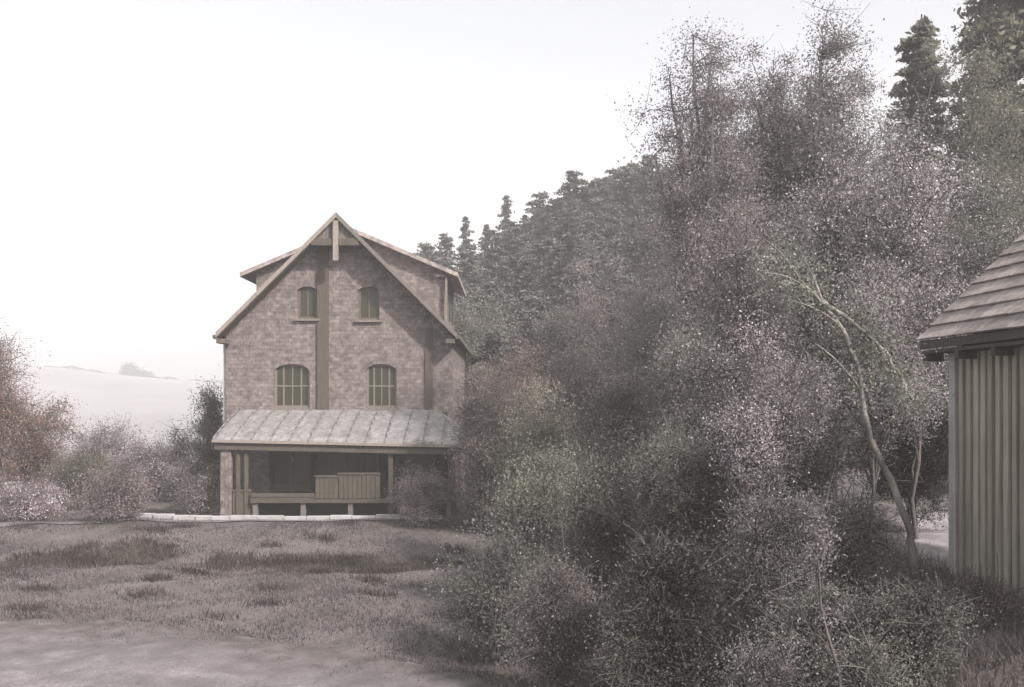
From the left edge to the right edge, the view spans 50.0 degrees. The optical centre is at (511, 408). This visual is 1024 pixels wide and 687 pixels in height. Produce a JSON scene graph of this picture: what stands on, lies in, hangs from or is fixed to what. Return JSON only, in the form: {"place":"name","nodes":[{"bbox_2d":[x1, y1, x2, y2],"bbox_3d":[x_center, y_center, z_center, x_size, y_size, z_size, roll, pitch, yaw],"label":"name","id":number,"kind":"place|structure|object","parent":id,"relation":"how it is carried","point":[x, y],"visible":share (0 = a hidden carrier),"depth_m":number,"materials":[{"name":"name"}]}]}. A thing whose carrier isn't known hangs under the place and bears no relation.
{"place":"outdoors","nodes":[
{"label":"outdoors","id":0,"kind":"place"},
{"bbox_2d":[0,364,222,461],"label":"field","id":1,"kind":"structure","parent":0,"point":[148,404],"depth_m":251.77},
{"bbox_2d":[0,518,441,526],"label":"garden path","id":2,"kind":"structure","parent":0,"point":[151,519],"depth_m":31.15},
{"bbox_2d":[0,618,501,686],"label":"path","id":3,"kind":"structure","parent":0,"point":[47,654],"depth_m":15.57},
{"bbox_2d":[0,169,1023,686],"bbox_3d":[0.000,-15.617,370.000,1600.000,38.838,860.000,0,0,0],"label":"ground","id":4,"kind":"structure","parent":0,"point":[302,549],"depth_m":22.34,"materials":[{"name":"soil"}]},
{"bbox_2d":[0,312,54,508],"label":"shrub","id":5,"kind":"object","parent":4,"relation":"on","point":[6,404],"visible":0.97,"depth_m":33.99,"materials":[{"name":"brown plant"}]},
{"bbox_2d":[0,469,78,521],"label":"shrub","id":6,"kind":"object","parent":4,"relation":"on","point":[33,500],"visible":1,"depth_m":30.63,"materials":[{"name":"pink plant"}]},
{"bbox_2d":[0,387,100,489],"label":"shrub","id":7,"kind":"object","parent":4,"relation":"on","point":[35,462],"visible":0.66,"depth_m":35.73,"materials":[{"name":"brown plant"}]},
{"bbox_2d":[27,439,125,511],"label":"shrub","id":8,"kind":"object","parent":4,"relation":"on","point":[83,464],"visible":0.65,"depth_m":34.62,"materials":[{"name":"green plant"}]},
{"bbox_2d":[44,410,149,497],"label":"shrub","id":9,"kind":"object","parent":4,"relation":"on","point":[100,442],"visible":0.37,"depth_m":39.78,"materials":[{"name":"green plant"}]},
{"bbox_2d":[63,457,163,523],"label":"shrub","id":10,"kind":"object","parent":4,"relation":"on","point":[118,493],"visible":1,"depth_m":30.74,"materials":[{"name":"grey plant"}]},
{"bbox_2d":[84,430,190,500],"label":"shrub","id":11,"kind":"object","parent":4,"relation":"on","point":[154,461],"visible":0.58,"depth_m":37.47,"materials":[{"name":"green plant"}]},
{"bbox_2d":[142,418,218,500],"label":"shrub","id":12,"kind":"object","parent":4,"relation":"on","point":[176,450],"visible":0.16,"depth_m":37.64,"materials":[{"name":"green plant"}]},
{"bbox_2d":[148,434,243,514],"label":"shrub","id":13,"kind":"object","parent":4,"relation":"on","point":[195,488],"visible":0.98,"depth_m":32.79,"materials":[{"name":"grey plant"}]},
{"bbox_2d":[177,364,222,480],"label":"shrub","id":14,"kind":"object","parent":4,"relation":"on","point":[210,425],"visible":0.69,"depth_m":36.79,"materials":[{"name":"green plant"}]},
{"bbox_2d":[0,518,513,620],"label":"weeds","id":15,"kind":"object","parent":4,"relation":"on","point":[145,554],"visible":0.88,"depth_m":25.97,"materials":[{"name":"plant"}]},
{"bbox_2d":[135,513,441,519],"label":"stone kerb","id":16,"kind":"structure","parent":4,"relation":"on","point":[230,517],"depth_m":31.57,"materials":[{"name":"stone"}]},
{"bbox_2d":[212,212,472,517],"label":"house","id":17,"kind":"structure","parent":4,"relation":"on","point":[345,347],"depth_m":35.00,"materials":[{"name":"brick"}]},
{"bbox_2d":[270,451,310,490],"bbox_3d":[-7.065,1.630,35.090,1.330,2.040,0.120,0,0,0],"label":"door","id":18,"kind":"structure","parent":17,"relation":"in","point":[289,470],"depth_m":35.12,"materials":[{"name":"brown paint"}]},
{"bbox_2d":[270,364,312,409],"bbox_3d":[-7.015,-0.685,35.050,1.330,1.470,0.300,0,0,0],"label":"window","id":19,"kind":"structure","parent":17,"relation":"in","point":[292,381],"depth_m":35.12,"materials":[{"name":"paint"}]},
{"bbox_2d":[294,287,319,320],"bbox_3d":[-6.525,-3.340,35.050,0.810,1.100,0.300,0,0,0],"label":"window","id":20,"kind":"structure","parent":17,"relation":"in","point":[307,296],"depth_m":35.12,"materials":[{"name":"glass"}]},
{"bbox_2d":[315,452,378,490],"bbox_3d":[-5.265,1.620,35.115,2.030,2.020,0.070,0,0,0],"label":"door","id":21,"kind":"structure","parent":17,"relation":"in","point":[326,463],"depth_m":35.12,"materials":[{"name":"brown paint"}]},
{"bbox_2d":[355,287,381,321],"bbox_3d":[-4.565,-3.320,35.050,0.870,1.140,0.300,0,0,0],"label":"window","id":22,"kind":"structure","parent":17,"relation":"in","point":[368,296],"depth_m":35.12,"materials":[{"name":"glass"}]},
{"bbox_2d":[363,364,399,409],"bbox_3d":[-4.165,-0.685,35.050,1.170,1.470,0.300,0,0,0],"label":"window","id":23,"kind":"structure","parent":17,"relation":"in","point":[381,379],"depth_m":35.12,"materials":[{"name":"glass"}]},
{"bbox_2d":[383,453,433,490],"bbox_3d":[-3.315,1.630,35.090,1.630,2.040,0.120,0,0,0],"label":"door","id":24,"kind":"structure","parent":17,"relation":"in","point":[399,460],"depth_m":35.12,"materials":[{"name":"brown paint"}]},
{"bbox_2d":[382,455,455,527],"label":"shrub","id":25,"kind":"object","parent":4,"relation":"on","point":[420,494],"visible":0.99,"depth_m":30.02,"materials":[{"name":"grey plant"}]},
{"bbox_2d":[428,233,459,270],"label":"spruce","id":26,"kind":"object","parent":4,"relation":"on","point":[446,248],"visible":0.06,"depth_m":83.73,"materials":[{"name":"green plant"}]},
{"bbox_2d":[457,259,482,320],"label":"spruce","id":27,"kind":"object","parent":4,"relation":"on","point":[471,269],"visible":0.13,"depth_m":67.81,"materials":[{"name":"green plant"}]},
{"bbox_2d":[452,243,493,322],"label":"spruce","id":28,"kind":"object","parent":4,"relation":"on","point":[470,253],"visible":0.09,"depth_m":72.21,"materials":[{"name":"green plant"}]},
{"bbox_2d":[439,357,517,524],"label":"shrub","id":29,"kind":"object","parent":4,"relation":"on","point":[479,375],"visible":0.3,"depth_m":30.06,"materials":[{"name":"green plant"}]},
{"bbox_2d":[454,280,520,334],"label":"spruce","id":30,"kind":"object","parent":4,"relation":"on","point":[490,289],"visible":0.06,"depth_m":57.51,"materials":[{"name":"green plant"}]},
{"bbox_2d":[462,229,515,299],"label":"spruce","id":31,"kind":"object","parent":4,"relation":"on","point":[493,258],"visible":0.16,"depth_m":73.82,"materials":[{"name":"green plant"}]},
{"bbox_2d":[454,278,530,427],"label":"hillside tree","id":32,"kind":"object","parent":4,"relation":"on","point":[468,318],"visible":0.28,"depth_m":49.89,"materials":[{"name":"green plant"}]},
{"bbox_2d":[436,351,552,534],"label":"shrub","id":33,"kind":"object","parent":4,"relation":"on","point":[491,419],"visible":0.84,"depth_m":28.77,"materials":[{"name":"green plant"}]},
{"bbox_2d":[412,490,578,672],"bbox_3d":[-0.165,2.514,15.946,2.613,2.647,2.535,0,0,-15],"label":"shrub","id":34,"kind":"object","parent":4,"relation":"on","point":[477,601],"visible":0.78,"depth_m":15.73,"materials":[{"name":"green plant"}]},
{"bbox_2d":[490,194,516,272],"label":"spruce","id":35,"kind":"object","parent":4,"relation":"on","point":[506,211],"visible":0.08,"depth_m":81.85,"materials":[{"name":"green plant"}]},
{"bbox_2d":[490,259,519,334],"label":"spruce","id":36,"kind":"object","parent":4,"relation":"on","point":[502,279],"visible":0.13,"depth_m":64.47,"materials":[{"name":"green plant"}]},
{"bbox_2d":[464,329,546,480],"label":"spruce","id":37,"kind":"object","parent":4,"relation":"on","point":[495,338],"visible":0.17,"depth_m":44.53,"materials":[{"name":"green plant"}]},
{"bbox_2d":[484,220,530,286],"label":"spruce","id":38,"kind":"object","parent":4,"relation":"on","point":[516,241],"visible":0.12,"depth_m":74.30,"materials":[{"name":"green plant"}]},
{"bbox_2d":[455,314,567,486],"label":"hillside tree","id":39,"kind":"object","parent":4,"relation":"on","point":[523,371],"visible":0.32,"depth_m":37.65,"materials":[{"name":"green plant"}]},
{"bbox_2d":[464,289,566,446],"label":"spruce","id":40,"kind":"object","parent":4,"relation":"on","point":[508,296],"visible":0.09,"depth_m":52.28,"materials":[{"name":"green plant"}]},
{"bbox_2d":[505,254,552,338],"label":"spruce","id":41,"kind":"object","parent":4,"relation":"on","point":[523,280],"visible":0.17,"depth_m":57.36,"materials":[{"name":"green plant"}]},
{"bbox_2d":[512,191,554,258],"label":"spruce","id":42,"kind":"object","parent":4,"relation":"on","point":[542,196],"visible":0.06,"depth_m":80.67,"materials":[{"name":"green plant"}]},
{"bbox_2d":[461,428,610,591],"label":"shrub","id":43,"kind":"object","parent":4,"relation":"on","point":[539,492],"visible":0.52,"depth_m":19.68,"materials":[{"name":"green plant"}]},
{"bbox_2d":[509,212,562,282],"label":"spruce","id":44,"kind":"object","parent":4,"relation":"on","point":[545,224],"visible":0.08,"depth_m":74.83,"materials":[{"name":"green plant"}]},
{"bbox_2d":[510,317,564,447],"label":"spruce","id":45,"kind":"object","parent":4,"relation":"on","point":[528,324],"visible":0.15,"depth_m":45.55,"materials":[{"name":"green plant"}]},
{"bbox_2d":[478,363,598,558],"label":"shrub","id":46,"kind":"object","parent":4,"relation":"on","point":[550,429],"visible":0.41,"depth_m":24.80,"materials":[{"name":"green plant"}]},
{"bbox_2d":[512,237,568,306],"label":"spruce","id":47,"kind":"object","parent":4,"relation":"on","point":[540,247],"visible":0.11,"depth_m":65.54,"materials":[{"name":"green plant"}]},
{"bbox_2d":[481,289,601,440],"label":"hillside tree","id":48,"kind":"object","parent":4,"relation":"on","point":[556,324],"visible":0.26,"depth_m":45.36,"materials":[{"name":"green plant"}]},
{"bbox_2d":[511,295,579,447],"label":"spruce","id":49,"kind":"object","parent":4,"relation":"on","point":[535,303],"visible":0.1,"depth_m":53.88,"materials":[{"name":"green plant"}]},
{"bbox_2d":[472,522,622,686],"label":"shrub","id":50,"kind":"object","parent":4,"relation":"on","point":[551,605],"visible":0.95,"depth_m":13.42,"materials":[{"name":"green plant"}]},
{"bbox_2d":[529,240,579,311],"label":"spruce","id":51,"kind":"object","parent":4,"relation":"on","point":[548,276],"visible":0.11,"depth_m":59.10,"materials":[{"name":"green plant"}]},
{"bbox_2d":[534,209,586,286],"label":"spruce","id":52,"kind":"object","parent":4,"relation":"on","point":[564,235],"visible":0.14,"depth_m":68.04,"materials":[{"name":"green plant"}]},
{"bbox_2d":[537,257,600,375],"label":"spruce","id":53,"kind":"object","parent":4,"relation":"on","point":[562,281],"visible":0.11,"depth_m":53.71,"materials":[{"name":"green plant"}]},
{"bbox_2d":[549,170,593,239],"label":"spruce","id":54,"kind":"object","parent":4,"relation":"on","point":[573,184],"visible":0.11,"depth_m":78.54,"materials":[{"name":"green plant"}]},
{"bbox_2d":[506,316,641,497],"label":"hillside tree","id":55,"kind":"object","parent":4,"relation":"on","point":[577,386],"visible":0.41,"depth_m":34.68,"materials":[{"name":"grey plant"}]},
{"bbox_2d":[548,198,600,261],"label":"spruce","id":56,"kind":"object","parent":4,"relation":"on","point":[575,203],"visible":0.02,"depth_m":72.59,"materials":[{"name":"green plant"}]},
{"bbox_2d":[533,314,617,471],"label":"spruce","id":57,"kind":"object","parent":4,"relation":"on","point":[578,332],"visible":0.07,"depth_m":46.64,"materials":[{"name":"green plant"}]},
{"bbox_2d":[556,177,601,228],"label":"spruce","id":58,"kind":"object","parent":4,"relation":"on","point":[591,186],"visible":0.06,"depth_m":77.44,"materials":[{"name":"green plant"}]},
{"bbox_2d":[534,231,638,396],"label":"hillside tree","id":59,"kind":"object","parent":4,"relation":"on","point":[593,312],"visible":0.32,"depth_m":47.41,"materials":[{"name":"grey plant"}]},
{"bbox_2d":[568,212,604,295],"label":"spruce","id":60,"kind":"object","parent":4,"relation":"on","point":[589,224],"visible":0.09,"depth_m":65.19,"materials":[{"name":"green plant"}]},
{"bbox_2d":[562,233,614,357],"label":"spruce","id":61,"kind":"object","parent":4,"relation":"on","point":[600,248],"visible":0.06,"depth_m":57.34,"materials":[{"name":"green plant"}]},
{"bbox_2d":[511,406,666,627],"bbox_3d":[1.543,1.754,17.635,3.114,3.807,3.094,0,0,0],"label":"shrub","id":62,"kind":"object","parent":4,"relation":"on","point":[600,495],"visible":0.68,"depth_m":17.26,"materials":[{"name":"green plant"}]},
{"bbox_2d":[579,178,628,266],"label":"spruce","id":63,"kind":"object","parent":4,"relation":"on","point":[602,200],"visible":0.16,"depth_m":74.65,"materials":[{"name":"green plant"}]},
{"bbox_2d":[580,257,644,433],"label":"spruce","id":64,"kind":"object","parent":4,"relation":"on","point":[620,275],"visible":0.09,"depth_m":52.79,"materials":[{"name":"grey plant"}]},
{"bbox_2d":[548,344,681,558],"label":"shrub","id":65,"kind":"object","parent":4,"relation":"on","point":[621,406],"visible":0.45,"depth_m":22.64,"materials":[{"name":"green plant"}]},
{"bbox_2d":[594,206,638,294],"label":"spruce","id":66,"kind":"object","parent":4,"relation":"on","point":[617,227],"visible":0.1,"depth_m":65.98,"materials":[{"name":"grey plant"}]},
{"bbox_2d":[598,161,654,262],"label":"spruce","id":67,"kind":"object","parent":4,"relation":"on","point":[631,167],"visible":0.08,"depth_m":75.12,"materials":[{"name":"grey plant"}]},
{"bbox_2d":[602,215,650,291],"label":"spruce","id":68,"kind":"object","parent":4,"relation":"on","point":[626,250],"visible":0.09,"depth_m":61.31,"materials":[{"name":"grey plant"}]},
{"bbox_2d":[568,560,698,686],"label":"shrub","id":69,"kind":"object","parent":4,"relation":"on","point":[622,663],"visible":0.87,"depth_m":12.27,"materials":[{"name":"green plant"}]},
{"bbox_2d":[585,279,682,444],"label":"hillside tree","id":70,"kind":"object","parent":4,"relation":"on","point":[645,342],"visible":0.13,"depth_m":31.71,"materials":[{"name":"grey plant"}]},
{"bbox_2d":[608,155,663,263],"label":"spruce","id":71,"kind":"object","parent":4,"relation":"on","point":[645,181],"visible":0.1,"depth_m":74.60,"materials":[{"name":"grey plant"}]},
{"bbox_2d":[590,195,682,434],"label":"hillside tree","id":72,"kind":"object","parent":4,"relation":"on","point":[646,293],"visible":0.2,"depth_m":41.74,"materials":[{"name":"grey plant"}]},
{"bbox_2d":[624,209,678,299],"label":"spruce","id":73,"kind":"object","parent":4,"relation":"on","point":[644,241],"visible":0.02,"depth_m":58.69,"materials":[{"name":"grey plant"}]},
{"bbox_2d":[569,491,752,686],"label":"shrub","id":74,"kind":"object","parent":4,"relation":"on","point":[689,579],"visible":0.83,"depth_m":12.30,"materials":[{"name":"green plant"}]},
{"bbox_2d":[588,403,749,591],"bbox_3d":[2.448,1.609,15.478,2.262,3.387,2.789,0,0,43],"label":"shrub","id":75,"kind":"object","parent":4,"relation":"on","point":[671,496],"visible":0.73,"depth_m":15.29,"materials":[{"name":"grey plant"}]},
{"bbox_2d":[622,267,774,540],"bbox_3d":[3.421,0.047,19.965,3.244,5.382,3.325,0,0,0],"label":"shrub","id":76,"kind":"object","parent":4,"relation":"on","point":[671,396],"visible":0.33,"depth_m":19.72,"materials":[{"name":"grey plant"}]},
{"bbox_2d":[604,120,804,503],"bbox_3d":[4.404,-2.092,24.823,4.479,8.882,4.168,0,0,-18],"label":"dense tree","id":77,"kind":"object","parent":4,"relation":"on","point":[728,165],"visible":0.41,"depth_m":24.76,"materials":[{"name":"grey plant"}]},
{"bbox_2d":[614,7,812,470],"bbox_3d":[4.921,-3.713,27.271,5.173,12.312,4.813,0,0,0],"label":"airy tree","id":78,"kind":"object","parent":4,"relation":"on","point":[725,110],"visible":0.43,"depth_m":26.61,"materials":[{"name":"grey plant"}]},
{"bbox_2d":[658,177,820,528],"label":"dense tree","id":79,"kind":"object","parent":4,"relation":"on","point":[738,292],"visible":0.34,"depth_m":20.79,"materials":[{"name":"grey plant"}]},
{"bbox_2d":[657,269,846,563],"bbox_3d":[3.410,0.371,16.030,2.678,4.828,2.383,0,0,0],"label":"shrub","id":80,"kind":"object","parent":4,"relation":"on","point":[723,373],"visible":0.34,"depth_m":15.93,"materials":[{"name":"grey plant"}]},
{"bbox_2d":[694,610,822,686],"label":"shrub","id":81,"kind":"object","parent":4,"relation":"on","point":[759,669],"visible":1,"depth_m":9.73,"materials":[{"name":"green plant"}]},
{"bbox_2d":[496,524,1023,686],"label":"undergrowth","id":82,"kind":"object","parent":4,"relation":"on","point":[999,634],"visible":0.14,"depth_m":12.79,"materials":[{"name":"plant"}]},
{"bbox_2d":[690,385,831,619],"bbox_3d":[3.198,1.275,14.586,1.840,3.414,1.418,0,0,0],"label":"shrub","id":83,"kind":"object","parent":4,"relation":"on","point":[749,451],"visible":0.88,"depth_m":14.49,"materials":[{"name":"grey plant"}]},
{"bbox_2d":[706,33,833,496],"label":"airy tree","id":84,"kind":"object","parent":4,"relation":"on","point":[775,89],"visible":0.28,"depth_m":27.73,"materials":[{"name":"grey plant"}]},
{"bbox_2d":[698,469,864,645],"bbox_3d":[3.074,1.810,12.660,1.948,2.262,1.952,0,0,0],"label":"shrub","id":85,"kind":"object","parent":4,"relation":"on","point":[773,559],"visible":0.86,"depth_m":12.41,"materials":[{"name":"grey plant"}]},
{"bbox_2d":[705,60,900,496],"bbox_3d":[6.583,-2.916,26.912,5.044,10.825,4.592,0,0,-27],"label":"dense tree","id":86,"kind":"object","parent":4,"relation":"on","point":[778,165],"visible":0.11,"depth_m":26.51,"materials":[{"name":"grey plant"}]},
{"bbox_2d":[731,559,880,686],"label":"shrub","id":87,"kind":"object","parent":4,"relation":"on","point":[808,615],"visible":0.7,"depth_m":10.24,"materials":[{"name":"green plant"}]},
{"bbox_2d":[713,335,900,534],"bbox_3d":[4.005,0.788,15.012,2.668,3.659,2.054,0,0,0],"label":"shrub","id":88,"kind":"object","parent":4,"relation":"on","point":[811,445],"visible":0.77,"depth_m":14.81,"materials":[{"name":"grey plant"}]},
{"bbox_2d":[792,528,859,686],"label":"sapling","id":89,"kind":"object","parent":4,"relation":"on","point":[819,566],"visible":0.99,"depth_m":9.00,"materials":[{"name":"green plant"}]},
{"bbox_2d":[746,59,922,509],"bbox_3d":[5.588,-1.788,18.991,3.236,8.429,3.120,0,0,0],"label":"pale tree","id":90,"kind":"object","parent":4,"relation":"on","point":[825,233],"visible":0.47,"depth_m":18.80,"materials":[{"name":"grey plant"}]},
{"bbox_2d":[750,0,929,498],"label":"airy tree","id":91,"kind":"object","parent":4,"relation":"on","point":[810,106],"visible":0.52,"depth_m":25.61,"materials":[{"name":"grey plant"}]},
{"bbox_2d":[731,208,955,573],"bbox_3d":[3.846,-0.261,12.863,2.512,4.312,1.268,0,0,20],"label":"leaning tree","id":92,"kind":"object","parent":4,"relation":"on","point":[909,527],"visible":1,"depth_m":12.73,"materials":[{"name":"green plant"}]},
{"bbox_2d":[774,456,937,604],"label":"shrub","id":93,"kind":"object","parent":4,"relation":"on","point":[866,533],"visible":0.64,"depth_m":12.78,"materials":[{"name":"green plant"}]},
{"bbox_2d":[778,604,939,686],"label":"shrub","id":94,"kind":"object","parent":4,"relation":"on","point":[854,673],"visible":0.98,"depth_m":9.07,"materials":[{"name":"green plant"}]},
{"bbox_2d":[781,228,952,506],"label":"dense tree","id":95,"kind":"object","parent":4,"relation":"on","point":[878,395],"visible":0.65,"depth_m":17.28,"materials":[{"name":"grey plant"}]},
{"bbox_2d":[812,82,965,497],"bbox_3d":[10.189,-3.302,30.044,5.097,11.780,5.297,0,0,0],"label":"dense tree","id":96,"kind":"object","parent":4,"relation":"on","point":[900,129],"visible":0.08,"depth_m":29.84,"materials":[{"name":"grey plant"}]},
{"bbox_2d":[842,384,948,532],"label":"shrub","id":97,"kind":"object","parent":4,"relation":"on","point":[932,460],"visible":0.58,"depth_m":19.13,"materials":[{"name":"grey plant"}]},
{"bbox_2d":[838,14,964,491],"bbox_3d":[12.447,-4.649,34.030,5.286,15.112,5.173,0,0,0],"label":"spruce","id":98,"kind":"object","parent":4,"relation":"on","point":[923,29],"visible":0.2,"depth_m":33.56,"materials":[{"name":"green plant"}]},
{"bbox_2d":[823,73,1012,538],"bbox_3d":[6.552,-1.570,18.128,2.930,7.788,3.242,0,0,0],"label":"pale tree","id":99,"kind":"object","parent":4,"relation":"on","point":[908,221],"visible":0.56,"depth_m":17.75,"materials":[{"name":"grey plant"}]},
{"bbox_2d":[829,567,1009,686],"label":"shrub","id":100,"kind":"object","parent":4,"relation":"on","point":[923,618],"visible":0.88,"depth_m":9.81,"materials":[{"name":"green plant"}]},
{"bbox_2d":[887,13,1023,447],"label":"dense tree","id":101,"kind":"object","parent":4,"relation":"on","point":[984,138],"visible":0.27,"depth_m":26.80,"materials":[{"name":"green plant"}]},
{"bbox_2d":[905,203,1022,433],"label":"dense tree","id":102,"kind":"object","parent":4,"relation":"on","point":[988,264],"visible":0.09,"depth_m":18.38,"materials":[{"name":"grey plant"}]},
{"bbox_2d":[916,233,1023,599],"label":"shed","id":103,"kind":"structure","parent":4,"relation":"on","point":[986,448],"depth_m":13.24,"materials":[{"name":"wood"}]},
{"bbox_2d":[916,0,1023,475],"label":"evergreen","id":104,"kind":"object","parent":4,"relation":"on","point":[1007,16],"visible":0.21,"depth_m":29.71,"materials":[{"name":"green plant"}]},
{"bbox_2d":[926,108,1023,492],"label":"dense tree","id":105,"kind":"object","parent":4,"relation":"on","point":[982,206],"visible":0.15,"depth_m":18.92,"materials":[{"name":"grey plant"}]},
{"bbox_2d":[936,555,1023,627],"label":"shrub","id":106,"kind":"object","parent":4,"relation":"on","point":[996,600],"visible":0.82,"depth_m":11.38,"materials":[{"name":"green plant"}]},
{"bbox_2d":[0,0,1023,381],"label":"sky","id":107,"kind":"structure","parent":0,"point":[154,154],"materials":[{"name":"white"}]},
{"bbox_2d":[883,511,948,570],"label":"shed path","id":108,"kind":"structure","parent":0,"point":[941,542],"depth_m":18.11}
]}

